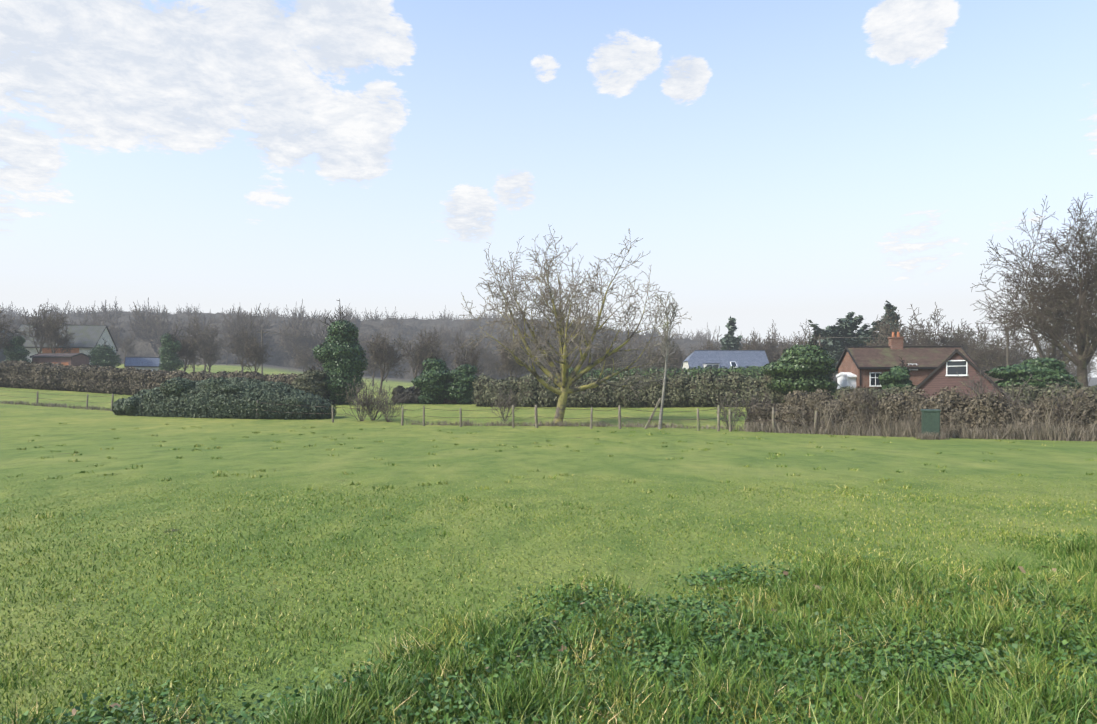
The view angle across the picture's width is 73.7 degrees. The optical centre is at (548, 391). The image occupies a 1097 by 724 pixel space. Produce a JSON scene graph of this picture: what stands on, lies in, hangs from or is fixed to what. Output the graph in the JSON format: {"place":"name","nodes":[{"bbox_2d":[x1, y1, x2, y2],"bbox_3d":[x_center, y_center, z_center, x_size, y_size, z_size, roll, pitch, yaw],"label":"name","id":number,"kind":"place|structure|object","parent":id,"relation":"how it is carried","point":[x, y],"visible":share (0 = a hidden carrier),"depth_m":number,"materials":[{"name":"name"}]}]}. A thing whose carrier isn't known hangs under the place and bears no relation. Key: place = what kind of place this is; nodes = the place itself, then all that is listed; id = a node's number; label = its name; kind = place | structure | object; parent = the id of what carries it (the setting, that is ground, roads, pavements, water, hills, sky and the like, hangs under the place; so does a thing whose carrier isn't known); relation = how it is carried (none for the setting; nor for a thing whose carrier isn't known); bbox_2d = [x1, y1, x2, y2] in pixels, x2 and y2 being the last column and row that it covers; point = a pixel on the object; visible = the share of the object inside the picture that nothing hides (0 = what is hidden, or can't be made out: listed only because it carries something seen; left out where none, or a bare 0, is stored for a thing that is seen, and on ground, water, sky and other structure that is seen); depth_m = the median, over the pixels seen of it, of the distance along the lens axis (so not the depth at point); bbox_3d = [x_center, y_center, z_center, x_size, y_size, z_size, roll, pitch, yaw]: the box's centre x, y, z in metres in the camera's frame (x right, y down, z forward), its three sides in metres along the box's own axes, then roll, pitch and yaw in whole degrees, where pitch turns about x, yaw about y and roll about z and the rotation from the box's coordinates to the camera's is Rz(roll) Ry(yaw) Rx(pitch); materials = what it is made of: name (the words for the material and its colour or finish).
{"place":"outdoors","nodes":[
{"label":"outdoors","id":0,"kind":"place"},
{"bbox_2d":[1,400,110,410],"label":"dry grass","id":1,"kind":"structure","parent":0,"point":[48,405],"depth_m":54.82,"materials":[{"name":"plant"}]},
{"bbox_2d":[0,363,1096,723],"bbox_3d":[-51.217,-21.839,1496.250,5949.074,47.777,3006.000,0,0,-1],"label":"ground","id":2,"kind":"structure","parent":0,"point":[408,447],"depth_m":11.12,"materials":[{"name":"green plant"}]},
{"bbox_2d":[0,305,18,348],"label":"tree","id":3,"kind":"object","parent":2,"relation":"on","point":[4,336],"visible":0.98,"depth_m":111.41,"materials":[{"name":"brown plant"}]},
{"bbox_2d":[3,328,30,362],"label":"ivy tree","id":4,"kind":"object","parent":2,"relation":"on","point":[17,351],"visible":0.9,"depth_m":112.88,"materials":[{"name":"green plant"}]},
{"bbox_2d":[14,302,63,353],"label":"tree","id":5,"kind":"object","parent":2,"relation":"on","point":[37,327],"visible":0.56,"depth_m":126.25,"materials":[{"name":"brown plant"}]},
{"bbox_2d":[35,310,75,352],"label":"tree","id":6,"kind":"object","parent":2,"relation":"on","point":[57,336],"visible":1,"depth_m":120.88,"materials":[{"name":"brown plant"}]},
{"bbox_2d":[30,353,90,366],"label":"shed","id":7,"kind":"structure","parent":2,"relation":"on","point":[74,359],"depth_m":115.02,"materials":[{"name":"paint"}]},
{"bbox_2d":[11,324,117,364],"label":"farm barn","id":8,"kind":"structure","parent":2,"relation":"on","point":[87,338],"depth_m":131.23,"materials":[{"name":"grey"}]},
{"bbox_2d":[87,338,121,368],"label":"bush","id":9,"kind":"object","parent":2,"relation":"on","point":[103,355],"visible":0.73,"depth_m":122.54,"materials":[{"name":"green plant"}]},
{"bbox_2d":[87,299,122,324],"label":"bare tree","id":10,"kind":"object","parent":2,"relation":"on","point":[95,315],"visible":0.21,"depth_m":288.55,"materials":[{"name":"brown plant"}]},
{"bbox_2d":[89,317,126,347],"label":"bare tree","id":11,"kind":"object","parent":2,"relation":"on","point":[115,335],"visible":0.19,"depth_m":240.15,"materials":[{"name":"brown plant"}]},
{"bbox_2d":[115,334,135,363],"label":"tree","id":12,"kind":"object","parent":2,"relation":"on","point":[127,346],"visible":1,"depth_m":207.14,"materials":[{"name":"brown plant"}]},
{"bbox_2d":[124,357,161,370],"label":"shed","id":13,"kind":"structure","parent":2,"relation":"on","point":[143,363],"depth_m":137.36,"materials":[{"name":"metal"}]},
{"bbox_2d":[127,298,165,339],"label":"bare tree","id":14,"kind":"object","parent":2,"relation":"on","point":[134,330],"visible":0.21,"depth_m":254.81,"materials":[{"name":"brown plant"}]},
{"bbox_2d":[0,360,300,394],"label":"hedge","id":15,"kind":"object","parent":2,"relation":"on","point":[77,378],"visible":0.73,"depth_m":76.74,"materials":[{"name":"plant"}]},
{"bbox_2d":[132,302,172,340],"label":"bare tree","id":16,"kind":"object","parent":2,"relation":"on","point":[144,330],"visible":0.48,"depth_m":253.63,"materials":[{"name":"brown plant"}]},
{"bbox_2d":[141,312,183,348],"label":"bare tree","id":17,"kind":"object","parent":2,"relation":"on","point":[159,334],"visible":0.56,"depth_m":247.81,"materials":[{"name":"brown plant"}]},
{"bbox_2d":[158,324,184,371],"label":"ivy tree","id":18,"kind":"object","parent":2,"relation":"on","point":[168,355],"visible":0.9,"depth_m":118.06,"materials":[{"name":"green plant"}]},
{"bbox_2d":[169,333,202,370],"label":"tree","id":19,"kind":"object","parent":2,"relation":"on","point":[189,354],"visible":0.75,"depth_m":121.23,"materials":[{"name":"brown plant"}]},
{"bbox_2d":[181,310,207,330],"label":"bare tree","id":20,"kind":"object","parent":2,"relation":"on","point":[191,322],"visible":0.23,"depth_m":263.28,"materials":[{"name":"brown plant"}]},
{"bbox_2d":[180,314,213,373],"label":"tree","id":21,"kind":"object","parent":2,"relation":"on","point":[203,342],"visible":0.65,"depth_m":147.71,"materials":[{"name":"brown plant"}]},
{"bbox_2d":[195,339,221,371],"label":"tree","id":22,"kind":"object","parent":2,"relation":"on","point":[208,356],"visible":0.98,"depth_m":132.49,"materials":[{"name":"brown plant"}]},
{"bbox_2d":[193,320,225,370],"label":"tree","id":23,"kind":"object","parent":2,"relation":"on","point":[213,335],"visible":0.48,"depth_m":163.11,"materials":[{"name":"brown plant"}]},
{"bbox_2d":[112,377,336,419],"bbox_3d":[-21.868,1.044,49.549,14.652,4.063,5.517,0,0,-1],"label":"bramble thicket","id":24,"kind":"object","parent":2,"relation":"on","point":[222,397],"visible":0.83,"depth_m":47.65,"materials":[{"name":"green plant"}]},
{"bbox_2d":[218,329,236,364],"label":"tree","id":25,"kind":"object","parent":2,"relation":"on","point":[226,347],"visible":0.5,"depth_m":230.93,"materials":[{"name":"brown plant"}]},
{"bbox_2d":[219,303,262,362],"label":"bare tree","id":26,"kind":"object","parent":2,"relation":"on","point":[238,318],"visible":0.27,"depth_m":242.47,"materials":[{"name":"brown plant"}]},
{"bbox_2d":[224,320,264,370],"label":"tree","id":27,"kind":"object","parent":2,"relation":"on","point":[239,344],"visible":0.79,"depth_m":154.94,"materials":[{"name":"brown plant"}]},
{"bbox_2d":[231,308,271,342],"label":"bare tree","id":28,"kind":"object","parent":2,"relation":"on","point":[259,334],"visible":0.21,"depth_m":252.00,"materials":[{"name":"brown plant"}]},
{"bbox_2d":[233,332,272,371],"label":"tree","id":29,"kind":"object","parent":2,"relation":"on","point":[256,352],"visible":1,"depth_m":118.51,"materials":[{"name":"brown plant"}]},
{"bbox_2d":[273,321,307,356],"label":"bare tree","id":30,"kind":"object","parent":2,"relation":"on","point":[290,349],"visible":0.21,"depth_m":247.59,"materials":[{"name":"brown plant"}]},
{"bbox_2d":[277,316,318,368],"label":"bare tree","id":31,"kind":"object","parent":2,"relation":"on","point":[297,340],"visible":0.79,"depth_m":242.12,"materials":[{"name":"brown plant"}]},
{"bbox_2d":[284,299,316,329],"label":"bare tree","id":32,"kind":"object","parent":2,"relation":"on","point":[304,321],"visible":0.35,"depth_m":284.46,"materials":[{"name":"brown plant"}]},
{"bbox_2d":[294,341,316,370],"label":"tree","id":33,"kind":"object","parent":2,"relation":"on","point":[306,359],"visible":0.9,"depth_m":178.35,"materials":[{"name":"brown plant"}]},
{"bbox_2d":[292,365,327,398],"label":"ivy shrub","id":34,"kind":"object","parent":2,"relation":"on","point":[312,382],"visible":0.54,"depth_m":66.67,"materials":[{"name":"green plant"}]},
{"bbox_2d":[310,315,338,348],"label":"bare tree","id":35,"kind":"object","parent":2,"relation":"on","point":[319,330],"visible":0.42,"depth_m":246.96,"materials":[{"name":"brown plant"}]},
{"bbox_2d":[313,299,368,404],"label":"ivy tree","id":36,"kind":"object","parent":2,"relation":"on","point":[339,354],"visible":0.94,"depth_m":68.35,"materials":[{"name":"green plant"}]},
{"bbox_2d":[341,377,382,420],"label":"bare shrub","id":37,"kind":"object","parent":2,"relation":"on","point":[359,402],"visible":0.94,"depth_m":47.15,"materials":[{"name":"brown plant"}]},
{"bbox_2d":[363,353,387,385],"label":"tree","id":38,"kind":"object","parent":2,"relation":"on","point":[369,370],"visible":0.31,"depth_m":156.53,"materials":[{"name":"brown plant"}]},
{"bbox_2d":[354,385,398,419],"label":"bare shrub","id":39,"kind":"object","parent":2,"relation":"on","point":[372,406],"visible":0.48,"depth_m":48.01,"materials":[{"name":"brown plant"}]},
{"bbox_2d":[366,332,410,392],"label":"tree","id":40,"kind":"object","parent":2,"relation":"on","point":[380,358],"visible":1,"depth_m":104.05,"materials":[{"name":"brown plant"}]},
{"bbox_2d":[371,385,412,421],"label":"bare shrub","id":41,"kind":"object","parent":2,"relation":"on","point":[386,401],"visible":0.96,"depth_m":46.64,"materials":[{"name":"brown plant"}]},
{"bbox_2d":[397,329,437,386],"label":"tree","id":42,"kind":"object","parent":2,"relation":"on","point":[418,352],"visible":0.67,"depth_m":119.23,"materials":[{"name":"brown plant"}]},
{"bbox_2d":[392,385,458,403],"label":"hedge","id":43,"kind":"object","parent":2,"relation":"on","point":[415,394],"visible":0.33,"depth_m":72.78,"materials":[{"name":"green plant"}]},
{"bbox_2d":[411,350,451,403],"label":"ivy shrub","id":44,"kind":"object","parent":2,"relation":"on","point":[431,380],"visible":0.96,"depth_m":70.73,"materials":[{"name":"green plant"}]},
{"bbox_2d":[417,326,450,366],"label":"tree","id":45,"kind":"object","parent":2,"relation":"on","point":[436,353],"visible":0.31,"depth_m":119.87,"materials":[{"name":"brown plant"}]},
{"bbox_2d":[423,329,453,365],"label":"bare tree","id":46,"kind":"object","parent":2,"relation":"on","point":[445,349],"visible":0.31,"depth_m":240.82,"materials":[{"name":"brown plant"}]},
{"bbox_2d":[257,330,629,374],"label":"telegraph poles","id":47,"kind":"object","parent":2,"relation":"on","point":[262,332],"visible":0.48,"depth_m":133.23,"materials":[{"name":"brown wood"}]},
{"bbox_2d":[36,391,856,432],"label":"fence posts","id":48,"kind":"object","parent":2,"relation":"on","point":[619,419],"visible":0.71,"depth_m":38.46,"materials":[{"name":"brown wood"}]},
{"bbox_2d":[0,389,852,423],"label":"fence wires","id":49,"kind":"object","parent":48,"relation":"attached to","point":[491,409],"visible":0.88,"depth_m":40.39,"materials":[{"name":"grey metal"}]},
{"bbox_2d":[443,353,477,403],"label":"ivy shrub","id":50,"kind":"object","parent":2,"relation":"on","point":[460,387],"visible":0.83,"depth_m":70.61,"materials":[{"name":"green plant"}]},
{"bbox_2d":[448,332,486,374],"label":"tree","id":51,"kind":"object","parent":2,"relation":"on","point":[474,361],"visible":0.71,"depth_m":97.59,"materials":[{"name":"brown plant"}]},
{"bbox_2d":[452,327,498,374],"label":"bare tree","id":52,"kind":"object","parent":2,"relation":"on","point":[483,350],"visible":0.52,"depth_m":241.52,"materials":[{"name":"brown plant"}]},
{"bbox_2d":[0,311,988,383],"bbox_3d":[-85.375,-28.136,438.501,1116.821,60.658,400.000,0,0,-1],"label":"wooded hillside","id":53,"kind":"structure","parent":2,"relation":"on","point":[280,357],"depth_m":304.88,"materials":[{"name":"plant"}]},
{"bbox_2d":[488,385,524,420],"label":"bare shrub","id":54,"kind":"object","parent":2,"relation":"on","point":[509,400],"visible":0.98,"depth_m":46.76,"materials":[{"name":"brown plant"}]},
{"bbox_2d":[493,328,532,377],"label":"tree","id":55,"kind":"object","parent":2,"relation":"on","point":[506,362],"visible":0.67,"depth_m":109.30,"materials":[{"name":"brown plant"}]},
{"bbox_2d":[9,552,1056,723],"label":"dead leaves","id":56,"kind":"object","parent":2,"relation":"on","point":[74,710],"visible":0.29,"depth_m":4.01,"materials":[{"name":"brown plant"}]},
{"bbox_2d":[1,533,1096,723],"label":"weeds","id":57,"kind":"object","parent":2,"relation":"on","point":[949,662],"visible":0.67,"depth_m":4.10,"materials":[{"name":"green plant"}]},
{"bbox_2d":[539,337,575,376],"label":"tree","id":58,"kind":"object","parent":2,"relation":"on","point":[549,368],"visible":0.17,"depth_m":139.12,"materials":[{"name":"brown plant"}]},
{"bbox_2d":[406,418,740,429],"bbox_3d":[0.825,1.742,41.423,19.869,0.639,2.277,0,0,19],"label":"fence","id":59,"kind":"object","parent":2,"relation":"on","point":[600,424],"visible":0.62,"depth_m":41.17,"materials":[{"name":"brown wood"}]},
{"bbox_2d":[459,224,691,422],"bbox_3d":[1.584,-3.803,42.641,13.238,12.136,9.847,0,0,-1],"label":"walnut tree","id":60,"kind":"object","parent":2,"relation":"on","point":[564,381],"visible":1,"depth_m":42.74,"materials":[{"name":"brown plant"}]},
{"bbox_2d":[593,333,627,369],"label":"tree","id":61,"kind":"object","parent":2,"relation":"on","point":[613,355],"visible":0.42,"depth_m":124.82,"materials":[{"name":"brown plant"}]},
{"bbox_2d":[471,371,790,407],"bbox_3d":[7.521,0.057,62.235,29.948,3.502,3.052,0,0,15],"label":"hedge","id":62,"kind":"object","parent":2,"relation":"on","point":[702,390],"visible":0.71,"depth_m":61.43,"materials":[{"name":"plant"}]},
{"bbox_2d":[619,344,645,367],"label":"tree","id":63,"kind":"object","parent":2,"relation":"on","point":[630,358],"visible":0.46,"depth_m":188.30,"materials":[{"name":"brown plant"}]},
{"bbox_2d":[556,365,765,380],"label":"clipped hedge","id":64,"kind":"object","parent":2,"relation":"on","point":[751,371],"visible":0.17,"depth_m":89.52,"materials":[{"name":"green plant"}]},
{"bbox_2d":[645,336,681,369],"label":"bare tree","id":65,"kind":"object","parent":2,"relation":"on","point":[669,360],"visible":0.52,"depth_m":119.93,"materials":[{"name":"brown plant"}]},
{"bbox_2d":[653,291,681,428],"bbox_3d":[6.195,-1.516,38.011,1.562,7.499,1.975,0,0,-1],"label":"young tree","id":66,"kind":"object","parent":2,"relation":"on","point":[666,344],"visible":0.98,"depth_m":37.96,"materials":[{"name":"brown plant"}]},
{"bbox_2d":[669,341,688,369],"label":"garden tree","id":67,"kind":"object","parent":2,"relation":"on","point":[678,354],"visible":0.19,"depth_m":149.76,"materials":[{"name":"brown plant"}]},
{"bbox_2d":[720,316,742,349],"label":"pine","id":68,"kind":"object","parent":2,"relation":"on","point":[729,340],"visible":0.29,"depth_m":149.59,"materials":[{"name":"green plant"}]},
{"bbox_2d":[716,390,746,429],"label":"bare shrub","id":69,"kind":"object","parent":2,"relation":"on","point":[723,408],"visible":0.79,"depth_m":37.64,"materials":[{"name":"brown plant"}]},
{"bbox_2d":[729,331,766,353],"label":"bare tree","id":70,"kind":"object","parent":2,"relation":"on","point":[750,347],"visible":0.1,"depth_m":130.06,"materials":[{"name":"brown plant"}]},
{"bbox_2d":[728,384,779,420],"bbox_3d":[10.397,0.979,37.272,2.666,2.651,2.698,0,0,-1],"label":"bare shrub","id":71,"kind":"object","parent":2,"relation":"on","point":[748,406],"visible":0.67,"depth_m":37.22,"materials":[{"name":"brown plant"}]},
{"bbox_2d":[759,319,782,360],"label":"tree","id":72,"kind":"object","parent":2,"relation":"on","point":[775,352],"visible":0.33,"depth_m":150.42,"materials":[{"name":"brown plant"}]},
{"bbox_2d":[780,319,817,352],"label":"garden tree","id":73,"kind":"object","parent":2,"relation":"on","point":[801,339],"visible":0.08,"depth_m":126.40,"materials":[{"name":"brown plant"}]},
{"bbox_2d":[760,331,838,401],"bbox_3d":[20.114,-1.613,58.530,6.050,6.394,6.063,0,0,-1],"label":"bush","id":74,"kind":"object","parent":2,"relation":"on","point":[807,367],"visible":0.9,"depth_m":56.82,"materials":[{"name":"green plant"}]},
{"bbox_2d":[807,312,881,375],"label":"pine tree","id":75,"kind":"object","parent":2,"relation":"on","point":[847,326],"visible":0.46,"depth_m":115.94,"materials":[{"name":"green plant"}]},
{"bbox_2d":[836,372,856,389],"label":"white caravan","id":76,"kind":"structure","parent":2,"relation":"on","point":[845,379],"depth_m":59.58,"materials":[{"name":"paint"}]},
{"bbox_2d":[843,383,889,427],"bbox_3d":[14.776,0.958,34.093,1.928,2.666,1.997,0,0,-39],"label":"bare shrub","id":77,"kind":"object","parent":2,"relation":"on","point":[873,407],"visible":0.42,"depth_m":33.65,"materials":[{"name":"brown plant"}]},
{"bbox_2d":[872,300,899,342],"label":"pine","id":78,"kind":"object","parent":2,"relation":"on","point":[889,307],"visible":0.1,"depth_m":125.38,"materials":[{"name":"green plant"}]},
{"bbox_2d":[863,310,916,345],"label":"bare tree","id":79,"kind":"object","parent":2,"relation":"on","point":[884,342],"visible":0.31,"depth_m":102.03,"materials":[{"name":"brown plant"}]},
{"bbox_2d":[878,356,913,389],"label":"shrub","id":80,"kind":"object","parent":2,"relation":"on","point":[898,376],"visible":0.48,"depth_m":56.39,"materials":[{"name":"green plant"}]},
{"bbox_2d":[836,332,977,389],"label":"brick cottage","id":81,"kind":"structure","parent":2,"relation":"on","point":[868,365],"depth_m":59.46,"materials":[{"name":"brick"}]},
{"bbox_2d":[813,327,1012,365],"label":"telegraph poles","id":82,"kind":"object","parent":2,"relation":"on","point":[1007,353],"visible":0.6,"depth_m":95.27,"materials":[{"name":"brown wood"}]},
{"bbox_2d":[737,417,1096,440],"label":"dry grass","id":83,"kind":"structure","parent":2,"relation":"on","point":[1033,433],"depth_m":30.36,"materials":[{"name":"brown plant"}]},
{"bbox_2d":[745,385,1096,433],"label":"rough hedge","id":84,"kind":"object","parent":2,"relation":"on","point":[892,401],"depth_m":32.24,"materials":[{"name":"plant"}]},
{"bbox_2d":[921,409,940,434],"bbox_3d":[15.563,1.397,29.784,0.740,1.309,0.420,0,0,21],"label":"service cabinet","id":85,"kind":"object","parent":2,"relation":"on","point":[930,420],"visible":0.73,"depth_m":29.62,"materials":[{"name":"green metal"}]},
{"bbox_2d":[914,431,948,439],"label":"dry grass","id":86,"kind":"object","parent":2,"relation":"on","point":[928,436],"visible":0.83,"depth_m":29.34,"materials":[{"name":"beige plant"}]},
{"bbox_2d":[903,302,964,345],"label":"bare tree","id":87,"kind":"object","parent":2,"relation":"on","point":[943,338],"visible":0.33,"depth_m":104.64,"materials":[{"name":"brown plant"}]},
{"bbox_2d":[791,394,1096,441],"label":"tall dry stems","id":88,"kind":"object","parent":2,"relation":"on","point":[909,419],"visible":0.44,"depth_m":31.50,"materials":[{"name":"brown plant"}]},
{"bbox_2d":[936,319,976,355],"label":"bare tree","id":89,"kind":"object","parent":2,"relation":"on","point":[963,344],"visible":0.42,"depth_m":109.93,"materials":[{"name":"brown plant"}]},
{"bbox_2d":[909,349,1006,398],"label":"house gable","id":90,"kind":"structure","parent":2,"relation":"on","point":[946,371],"depth_m":45.36,"materials":[{"name":"brick"}]},
{"bbox_2d":[834,382,1096,406],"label":"hedge","id":91,"kind":"object","parent":2,"relation":"on","point":[1025,391],"visible":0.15,"depth_m":48.97,"materials":[{"name":"green plant"}]},
{"bbox_2d":[962,322,1009,370],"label":"garden tree","id":92,"kind":"object","parent":2,"relation":"on","point":[978,337],"visible":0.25,"depth_m":115.14,"materials":[{"name":"brown plant"}]},
{"bbox_2d":[967,324,1013,371],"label":"bare tree","id":93,"kind":"object","parent":2,"relation":"on","point":[979,360],"visible":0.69,"depth_m":95.91,"materials":[{"name":"brown plant"}]},
{"bbox_2d":[954,369,1041,419],"bbox_3d":[18.737,0.699,31.317,3.566,3.312,3.231,0,0,-1],"label":"bare shrub","id":94,"kind":"object","parent":2,"relation":"on","point":[977,392],"visible":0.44,"depth_m":31.06,"materials":[{"name":"brown plant"}]},
{"bbox_2d":[987,324,1037,366],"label":"garden tree","id":95,"kind":"object","parent":2,"relation":"on","point":[1014,350],"visible":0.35,"depth_m":120.93,"materials":[{"name":"brown plant"}]},
{"bbox_2d":[970,193,1096,388],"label":"bare tree","id":96,"kind":"object","parent":2,"relation":"on","point":[1083,355],"visible":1,"depth_m":62.33,"materials":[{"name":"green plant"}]},
{"bbox_2d":[985,351,1082,388],"bbox_3d":[34.962,-0.627,52.687,5.843,4.519,5.478,0,0,-1],"label":"bush","id":97,"kind":"object","parent":2,"relation":"on","point":[1047,370],"visible":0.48,"depth_m":51.26,"materials":[{"name":"green plant"}]},
{"bbox_2d":[980,257,1096,370],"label":"tree","id":98,"kind":"object","parent":2,"relation":"on","point":[1053,352],"visible":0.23,"depth_m":85.71,"materials":[{"name":"brown plant"}]},
{"bbox_2d":[1016,369,1092,428],"bbox_3d":[20.747,0.685,29.690,2.226,3.181,2.706,0,0,-26],"label":"bare shrub","id":99,"kind":"object","parent":2,"relation":"on","point":[1063,400],"visible":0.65,"depth_m":29.24,"materials":[{"name":"brown plant"}]},
{"bbox_2d":[0,0,1096,377],"label":"sky","id":100,"kind":"structure","parent":0,"point":[789,163],"materials":[{"name":"blue"}]},
{"bbox_2d":[681,350,768,369],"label":"slate house","id":101,"kind":"structure","parent":0,"point":[728,359],"depth_m":99.30,"materials":[{"name":"grey stone"}]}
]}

